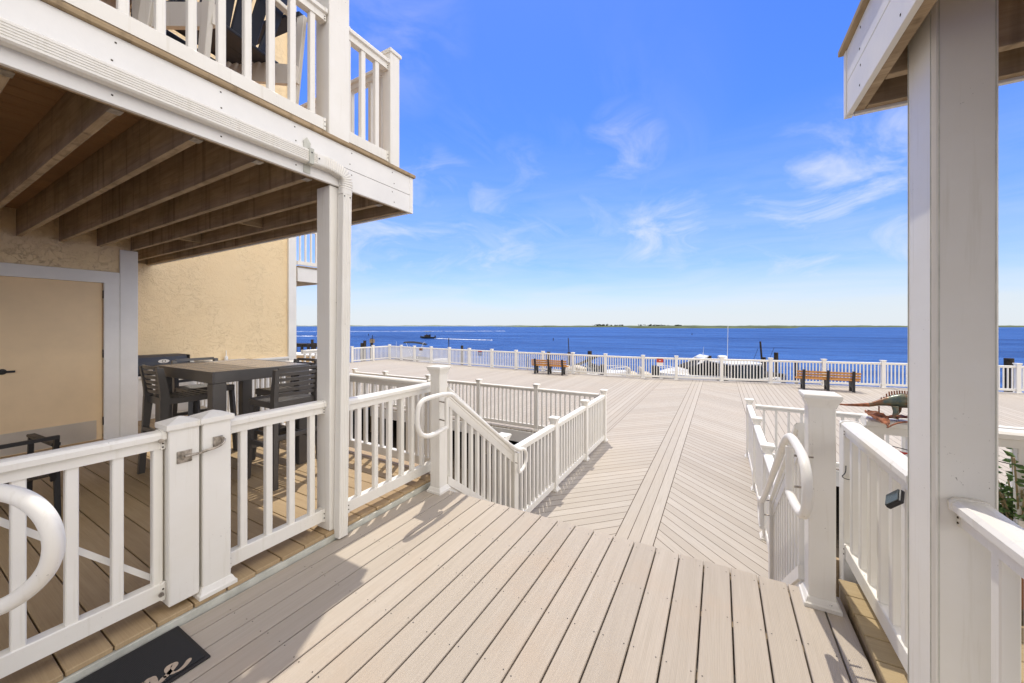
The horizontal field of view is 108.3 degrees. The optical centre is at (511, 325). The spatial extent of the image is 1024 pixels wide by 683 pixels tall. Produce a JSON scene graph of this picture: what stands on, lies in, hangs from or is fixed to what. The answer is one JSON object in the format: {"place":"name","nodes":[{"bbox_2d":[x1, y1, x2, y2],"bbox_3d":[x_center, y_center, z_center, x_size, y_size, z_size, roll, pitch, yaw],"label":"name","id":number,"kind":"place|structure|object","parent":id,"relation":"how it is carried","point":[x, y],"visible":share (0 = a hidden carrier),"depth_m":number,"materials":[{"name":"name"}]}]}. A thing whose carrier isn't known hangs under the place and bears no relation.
{"place":"outdoors","nodes":[
{"label":"outdoors","id":0,"kind":"place"},
{"bbox_2d":[296,325,1021,325],"bbox_3d":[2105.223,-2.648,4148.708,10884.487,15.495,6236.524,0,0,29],"label":"shore","id":1,"kind":"structure","parent":0,"point":[633,325],"depth_m":3785.82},
{"bbox_2d":[296,326,1023,470],"bbox_3d":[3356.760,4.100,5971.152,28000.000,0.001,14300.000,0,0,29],"label":"water","id":2,"kind":"structure","parent":0,"point":[862,344],"depth_m":91.94,"materials":[{"name":"blue liquid"}]},
{"bbox_2d":[296,343,316,351],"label":"dock","id":3,"kind":"object","parent":2,"relation":"in","point":[301,345],"visible":0.12,"depth_m":40.69,"materials":[{"name":"wood"}]},
{"bbox_2d":[363,340,365,360],"bbox_3d":[-13.531,3.116,34.000,0.275,3.568,0.253,0,0,29],"label":"piling","id":4,"kind":"object","parent":2,"relation":"in","point":[364,343],"visible":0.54,"depth_m":33.90,"materials":[{"name":"wood"}]},
{"bbox_2d":[370,335,374,358],"bbox_3d":[-13.525,2.457,35.934,0.526,3.162,0.317,0,0,15],"label":"channel sign","id":5,"kind":"object","parent":2,"relation":"in","point":[372,340],"visible":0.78,"depth_m":35.89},
{"bbox_2d":[399,341,447,363],"bbox_3d":[-8.562,2.856,33.000,5.600,2.988,2.230,0,0,-8],"label":"boat","id":6,"kind":"object","parent":2,"relation":"on","point":[423,344],"visible":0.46,"depth_m":32.60,"materials":[{"name":"white plastic"}]},
{"bbox_2d":[420,331,435,338],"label":"boat","id":7,"kind":"object","parent":2,"relation":"on","point":[427,337],"visible":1,"depth_m":120.81,"materials":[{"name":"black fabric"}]},
{"bbox_2d":[370,408,491,453],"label":"boardwalk supports","id":8,"kind":"object","parent":2,"relation":"in","point":[424,432],"visible":0.02,"depth_m":10.98,"materials":[{"name":"brown wood"}]},
{"bbox_2d":[350,359,1023,682],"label":"boardwalk","id":9,"kind":"structure","parent":8,"relation":"on","point":[666,466],"depth_m":7.64,"materials":[{"name":"beige wood"}]},
{"bbox_2d":[296,352,314,362],"bbox_3d":[-6.895,1.720,12.500,2.223,1.560,0.680,0,0,27],"label":"deck box","id":10,"kind":"object","parent":9,"relation":"on","point":[299,355],"visible":0.15,"depth_m":12.19,"materials":[{"name":"beige paint"}]},
{"bbox_2d":[352,368,599,431],"bbox_3d":[-1.655,1.965,10.222,8.243,1.130,0.146,0,0,29],"label":"railing","id":11,"kind":"object","parent":9,"relation":"on","point":[536,390],"visible":0.56,"depth_m":9.39,"materials":[{"name":"white plastic"}]},
{"bbox_2d":[447,387,517,508],"bbox_3d":[-0.343,1.542,4.000,0.208,1.975,1.342,0,0,29],"label":"stair railing","id":12,"kind":"object","parent":9,"relation":"on","point":[507,484],"visible":0.64,"depth_m":3.86,"materials":[{"name":"white plastic"}]},
{"bbox_2d":[415,392,527,473],"bbox_3d":[-0.323,1.162,3.753,0.130,1.190,1.924,0,0,29],"label":"handrail","id":13,"kind":"object","parent":12,"relation":"attached to","point":[420,433],"visible":1,"depth_m":3.23,"materials":[{"name":"white plastic"}]},
{"bbox_2d":[531,358,568,374],"bbox_3d":[2.000,2.130,19.576,1.960,0.800,0.570,0,0,26],"label":"bench","id":14,"kind":"object","parent":9,"relation":"on","point":[536,364],"visible":1,"depth_m":19.36,"materials":[{"name":"brown wood"}]},
{"bbox_2d":[514,389,607,511],"bbox_3d":[1.036,1.965,6.394,0.146,1.130,4.183,0,0,29],"label":"railing","id":15,"kind":"object","parent":9,"relation":"on","point":[564,446],"visible":0.95,"depth_m":5.88,"materials":[{"name":"white plastic"}]},
{"bbox_2d":[350,344,1023,392],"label":"fence","id":16,"kind":"object","parent":9,"relation":"on","point":[407,353],"visible":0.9,"depth_m":17.63,"materials":[{"name":"white plastic"}]},
{"bbox_2d":[657,359,662,365],"bbox_3d":[7.056,1.723,17.637,0.300,0.323,0.014,0,0,18],"label":"sign","id":17,"kind":"object","parent":16,"relation":"attached to","point":[659,362],"visible":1,"depth_m":17.63,"materials":[{"name":"plastic"}]},
{"bbox_2d":[370,407,1012,511],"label":"boardwalk fascia","id":18,"kind":"structure","parent":9,"relation":"attached to","point":[518,436],"depth_m":9.18,"materials":[{"name":"grey wood"}]},
{"bbox_2d":[744,398,777,547],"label":"railing","id":19,"kind":"object","parent":9,"relation":"on","point":[759,451],"visible":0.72,"depth_m":5.26,"materials":[{"name":"white plastic"}]},
{"bbox_2d":[768,422,803,586],"bbox_3d":[2.044,1.542,2.659,0.208,1.975,1.342,0,0,29],"label":"stair railing","id":20,"kind":"object","parent":9,"relation":"on","point":[785,543],"visible":0.56,"depth_m":2.59,"materials":[{"name":"white plastic"}]},
{"bbox_2d":[757,433,813,529],"bbox_3d":[1.775,1.149,2.421,0.130,1.217,2.139,0,0,29],"label":"handrail","id":21,"kind":"object","parent":20,"relation":"attached to","point":[803,510],"visible":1,"depth_m":1.88,"materials":[{"name":"white plastic"}]},
{"bbox_2d":[795,369,860,392],"bbox_3d":[12.437,2.130,14.630,1.960,0.800,0.570,0,0,27],"label":"bench","id":22,"kind":"object","parent":9,"relation":"on","point":[828,378],"visible":1,"depth_m":14.42,"materials":[{"name":"brown wood"}]},
{"bbox_2d":[755,404,1023,491],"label":"railing","id":23,"kind":"object","parent":9,"relation":"on","point":[842,415],"visible":0.14,"depth_m":6.72,"materials":[{"name":"white plastic"}]},
{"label":"stairs","id":24,"kind":"structure","parent":9,"relation":"on","visible":0},
{"bbox_2d":[582,546,850,682],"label":"deck framing","id":25,"kind":"object","parent":24,"relation":"attached to","point":[700,626],"depth_m":2.00,"materials":[{"name":"brown wood"}]},
{"bbox_2d":[58,482,429,682],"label":"deck trim board","id":26,"kind":"object","parent":25,"relation":"attached to","point":[114,655],"depth_m":2.00,"materials":[{"name":"white wood"}]},
{"bbox_2d":[172,489,876,682],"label":"deck","id":27,"kind":"structure","parent":25,"relation":"on","point":[320,622],"depth_m":1.91,"materials":[{"name":"beige wood"}]},
{"bbox_2d":[0,484,65,615],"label":"handrail","id":28,"kind":"object","parent":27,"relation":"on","point":[40,512],"visible":1,"depth_m":1.14,"materials":[{"name":"white plastic"}]},
{"bbox_2d":[75,626,210,682],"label":"doormat","id":29,"kind":"object","parent":27,"relation":"on","point":[172,655],"visible":1,"depth_m":1.64,"materials":[{"name":"rubber"}]},
{"bbox_2d":[426,365,450,495],"bbox_3d":[-0.667,0.930,3.375,0.156,1.140,0.156,0,0,29],"label":"newel post","id":30,"kind":"object","parent":27,"relation":"on","point":[439,485],"visible":0.97,"depth_m":3.33,"materials":[{"name":"white plastic"}]},
{"bbox_2d":[230,506,849,676],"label":"deck screws","id":31,"kind":"object","parent":27,"relation":"attached to","point":[541,608],"visible":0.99,"depth_m":1.90,"materials":[{"name":"grey metal"}]},
{"bbox_2d":[798,390,842,616],"bbox_3d":[1.675,0.930,2.015,0.161,1.140,0.161,0,0,29],"label":"newel post","id":32,"kind":"object","parent":27,"relation":"on","point":[817,587],"visible":0.98,"depth_m":1.97,"materials":[{"name":"white plastic"}]},
{"bbox_2d":[461,345,462,364],"bbox_3d":[-3.919,3.214,29.000,0.212,3.372,0.195,0,0,29],"label":"piling","id":33,"kind":"object","parent":2,"relation":"in","point":[461,355],"visible":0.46,"depth_m":28.91,"materials":[{"name":"wood"}]},
{"bbox_2d":[545,357,624,375],"bbox_3d":[4.868,3.138,23.484,5.500,2.524,2.230,0,0,-6],"label":"boat","id":34,"kind":"object","parent":2,"relation":"on","point":[566,368],"visible":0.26,"depth_m":23.12,"materials":[{"name":"white plastic"}]},
{"bbox_2d":[600,364,658,377],"bbox_3d":[7.235,3.300,22.019,3.878,2.000,1.830,0,0,8],"label":"boat","id":35,"kind":"object","parent":2,"relation":"on","point":[648,373],"visible":0.22,"depth_m":21.66,"materials":[{"name":"beige plastic"}]},
{"bbox_2d":[659,347,726,379],"bbox_3d":[10.405,2.821,22.000,4.080,3.209,2.277,0,0,4],"label":"boat","id":36,"kind":"object","parent":2,"relation":"on","point":[702,356],"visible":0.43,"depth_m":21.14,"materials":[{"name":"white plastic"}]},
{"bbox_2d":[709,337,785,382],"bbox_3d":[13.593,2.175,21.000,4.200,4.450,2.230,0,0,-5],"label":"boat","id":37,"kind":"object","parent":2,"relation":"on","point":[725,356],"visible":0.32,"depth_m":20.18,"materials":[{"name":"white plastic"}]},
{"bbox_2d":[759,341,762,364],"bbox_3d":[15.195,2.113,22.500,0.294,2.349,0.096,0,0,0],"label":"pole","id":38,"kind":"object","parent":2,"relation":"in","point":[761,351],"visible":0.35,"depth_m":22.46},
{"bbox_2d":[774,352,778,372],"bbox_3d":[15.712,3.238,22.000,0.233,3.324,0.214,0,0,29],"label":"piling","id":39,"kind":"object","parent":2,"relation":"in","point":[775,355],"visible":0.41,"depth_m":21.94,"materials":[{"name":"wood"}]},
{"bbox_2d":[794,363,797,383],"bbox_3d":[16.532,3.481,21.500,0.191,2.837,0.176,0,0,29],"label":"piling","id":40,"kind":"object","parent":2,"relation":"in","point":[795,371],"visible":0.18,"depth_m":21.47,"materials":[{"name":"wood"}]},
{"bbox_2d":[1003,358,1013,391],"bbox_3d":[24.178,3.234,18.000,0.339,3.331,0.312,0,0,29],"label":"piling","id":41,"kind":"object","parent":2,"relation":"in","point":[1008,361],"visible":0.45,"depth_m":17.92,"materials":[{"name":"wood"}]},
{"bbox_2d":[296,0,1023,325],"label":"sky","id":42,"kind":"structure","parent":0,"point":[572,162],"materials":[{"name":"blue"}]},
{"bbox_2d":[353,409,1006,681],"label":"ground","id":43,"kind":"structure","parent":0,"point":[515,442],"depth_m":9.55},
{"bbox_2d":[0,0,295,458],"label":"house","id":44,"kind":"structure","parent":43,"relation":"on","point":[85,320],"depth_m":4.71,"materials":[{"name":"beige paint"}]},
{"bbox_2d":[0,276,103,457],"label":"door","id":45,"kind":"structure","parent":44,"relation":"in","point":[51,352],"depth_m":4.31,"materials":[{"name":"beige paint"}]},
{"bbox_2d":[0,0,415,265],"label":"balcony","id":46,"kind":"structure","parent":44,"relation":"attached to","point":[81,155],"depth_m":2.51,"materials":[{"name":"white wood"}]},
{"bbox_2d":[138,0,153,26],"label":"adirondack chair","id":47,"kind":"object","parent":46,"relation":"on","point":[145,12],"depth_m":2.29,"materials":[{"name":"white plastic"}]},
{"bbox_2d":[0,17,352,538],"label":"downspout","id":48,"kind":"object","parent":46,"relation":"attached to","point":[24,40],"visible":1,"depth_m":2.21,"materials":[{"name":"white plastic"}]},
{"bbox_2d":[131,0,306,104],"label":"adirondack chair","id":49,"kind":"object","parent":46,"relation":"on","point":[175,15],"visible":0.42,"depth_m":2.55,"materials":[{"name":"plastic"}]},
{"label":"patio framing","id":50,"kind":"structure","parent":44,"relation":"attached to","visible":0},
{"bbox_2d":[0,415,429,682],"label":"patio deck","id":51,"kind":"structure","parent":50,"relation":"on","point":[45,608],"depth_m":2.46,"materials":[{"name":"beige"}]},
{"bbox_2d":[0,433,61,519],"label":"patio chair","id":52,"kind":"object","parent":51,"relation":"on","point":[54,442],"visible":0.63,"depth_m":2.73,"materials":[{"name":"brown plastic"}]},
{"bbox_2d":[137,365,206,473],"bbox_3d":[-3.325,0.909,3.718,0.486,1.065,0.522,0,0,29],"label":"bar stool","id":53,"kind":"object","parent":51,"relation":"on","point":[163,398],"visible":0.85,"depth_m":3.59,"materials":[{"name":"grey plastic"}]},
{"bbox_2d":[138,374,263,420],"bbox_3d":[-5.464,1.101,6.387,0.545,0.672,2.020,0,0,29],"label":"counter","id":54,"kind":"object","parent":51,"relation":"on","point":[182,407],"visible":0.04,"depth_m":5.73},
{"bbox_2d":[138,353,189,375],"bbox_3d":[-5.667,0.615,5.928,0.450,0.300,0.694,0,0,29],"label":"grill","id":55,"kind":"object","parent":54,"relation":"on","point":[154,359],"visible":0.5,"depth_m":5.83,"materials":[{"name":"metal"}]},
{"bbox_2d":[171,357,237,450],"bbox_3d":[-3.510,0.909,4.222,0.522,1.065,0.486,0,0,29],"label":"bar stool","id":56,"kind":"object","parent":51,"relation":"on","point":[176,387],"visible":0.39,"depth_m":4.23,"materials":[{"name":"grey plastic"}]},
{"bbox_2d":[155,359,308,464],"bbox_3d":[-2.907,0.920,3.860,1.250,1.040,0.860,0,0,29],"label":"bar table","id":57,"kind":"object","parent":51,"relation":"on","point":[216,376],"visible":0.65,"depth_m":3.67,"materials":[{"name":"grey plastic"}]},
{"bbox_2d":[190,399,326,601],"bbox_3d":[-1.517,0.953,2.297,0.188,0.975,0.750,0,0,29],"label":"railing","id":58,"kind":"object","parent":51,"relation":"on","point":[219,557],"visible":0.98,"depth_m":2.16,"materials":[{"name":"white plastic"}]},
{"bbox_2d":[0,416,200,678],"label":"gate","id":59,"kind":"structure","parent":58,"relation":"attached to","point":[171,445],"depth_m":1.72,"materials":[{"name":"white plastic"}]},
{"bbox_2d":[247,365,316,490],"bbox_3d":[-2.188,0.909,3.559,0.522,1.065,0.486,0,0,29],"label":"bar stool","id":60,"kind":"object","parent":51,"relation":"on","point":[275,398],"visible":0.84,"depth_m":3.42,"materials":[{"name":"grey plastic"}]},
{"bbox_2d":[252,358,316,465],"bbox_3d":[-2.493,0.909,4.096,0.486,1.065,0.522,0,0,29],"label":"bar stool","id":61,"kind":"object","parent":51,"relation":"on","point":[262,392],"visible":0.25,"depth_m":3.99,"materials":[{"name":"grey plastic"}]},
{"bbox_2d":[194,360,428,463],"bbox_3d":[-3.021,1.075,4.911,5.120,1.250,0.146,0,0,29],"label":"railing","id":62,"kind":"object","parent":51,"relation":"on","point":[374,380],"visible":0.15,"depth_m":4.01,"materials":[{"name":"white plastic"}]},
{"bbox_2d":[316,0,348,530],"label":"support post","id":63,"kind":"object","parent":51,"relation":"on","point":[332,69],"visible":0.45,"depth_m":2.62,"materials":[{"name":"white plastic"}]},
{"bbox_2d":[348,379,429,512],"bbox_3d":[-0.980,1.100,3.216,0.124,1.200,1.078,0,0,29],"label":"railing","id":64,"kind":"object","parent":51,"relation":"on","point":[360,497],"visible":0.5,"depth_m":3.10,"materials":[{"name":"white plastic"}]},
{"bbox_3d":[-9.146,-2.000,11.279,3.000,11.000,1.300,0,0,29],"label":"neighbor house","id":65,"kind":"object","parent":43,"relation":"on","visible":0},
{"bbox_2d":[296,233,316,286],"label":"neighbor balcony","id":66,"kind":"structure","parent":65,"relation":"attached to","point":[306,276],"depth_m":8.38,"materials":[{"name":"white wood"}]},
{"bbox_2d":[629,326,797,327],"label":"marsh","id":67,"kind":"structure","parent":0,"point":[713,327],"depth_m":719.73,"materials":[{"name":"green plant"}]},
{"bbox_2d":[513,326,1023,326],"bbox_3d":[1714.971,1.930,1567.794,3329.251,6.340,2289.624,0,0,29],"label":"marsh island","id":68,"kind":"structure","parent":0,"point":[789,326],"depth_m":1273.00,"materials":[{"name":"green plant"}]},
{"bbox_2d":[595,324,681,325],"bbox_3d":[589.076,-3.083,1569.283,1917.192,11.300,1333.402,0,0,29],"label":"distant trees","id":69,"kind":"object","parent":68,"relation":"on","point":[638,325],"visible":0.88,"depth_m":1381.05,"materials":[{"name":"green plant"}]},
{"bbox_2d":[836,557,1023,682],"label":"patio framing","id":70,"kind":"object","parent":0,"point":[869,657],"depth_m":1.85,"materials":[{"name":"brown wood"}]},
{"bbox_2d":[839,420,907,673],"bbox_3d":[1.831,1.133,1.851,0.122,1.134,1.028,0,0,29],"label":"railing","id":71,"kind":"object","parent":70,"relation":"on","point":[873,546],"visible":0.69,"depth_m":1.82,"materials":[{"name":"white plastic"}]},
{"bbox_2d":[885,489,904,508],"bbox_3d":[1.554,0.703,1.500,0.052,0.086,0.086,0,0,-2],"label":"solar light","id":72,"kind":"object","parent":71,"relation":"attached to","point":[894,499],"visible":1,"depth_m":1.49,"materials":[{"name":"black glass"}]},
{"bbox_2d":[838,579,1023,682],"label":"patio deck","id":73,"kind":"structure","parent":70,"relation":"on","point":[890,667],"depth_m":1.71,"materials":[{"name":"beige wood"}]},
{"bbox_2d":[908,0,997,682],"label":"support post","id":74,"kind":"object","parent":73,"relation":"on","point":[952,248],"visible":1,"depth_m":1.24,"materials":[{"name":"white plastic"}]},
{"bbox_2d":[838,0,1023,118],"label":"balcony","id":75,"kind":"structure","parent":74,"relation":"attached to","point":[873,49],"depth_m":1.46,"materials":[{"name":"white wood"}]},
{"bbox_2d":[947,497,1023,682],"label":"railing","id":76,"kind":"object","parent":73,"relation":"on","point":[999,536],"visible":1,"depth_m":1.05,"materials":[{"name":"white plastic"}]},
{"bbox_2d":[860,415,1023,527],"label":"railing","id":77,"kind":"object","parent":70,"relation":"attached to","point":[1011,438],"visible":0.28,"depth_m":1.94,"materials":[{"name":"white plastic"}]},
{"bbox_2d":[840,390,907,427],"bbox_3d":[2.227,0.469,2.125,0.543,0.219,0.135,0,0,21],"label":"lizard sculpture","id":78,"kind":"object","parent":77,"relation":"on","point":[897,402],"visible":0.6,"depth_m":2.14,"materials":[{"name":"green metal"}]},
{"bbox_2d":[892,446,1012,464],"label":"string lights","id":79,"kind":"object","parent":77,"relation":"hanging from","point":[904,453],"visible":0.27,"depth_m":2.09,"materials":[{"name":"plastic"}]},
{"bbox_2d":[998,447,1023,609],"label":"potted plant","id":80,"kind":"object","parent":70,"relation":"on","point":[1005,506],"visible":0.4,"depth_m":1.93,"materials":[{"name":"green plant"}]},
{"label":"neighbor patio","id":81,"kind":"structure","parent":0,"visible":0},
{"bbox_2d":[301,349,316,361],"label":"neighbor railing","id":82,"kind":"object","parent":81,"relation":"attached to","point":[309,352],"visible":0.12,"depth_m":8.32,"materials":[{"name":"white plastic"}]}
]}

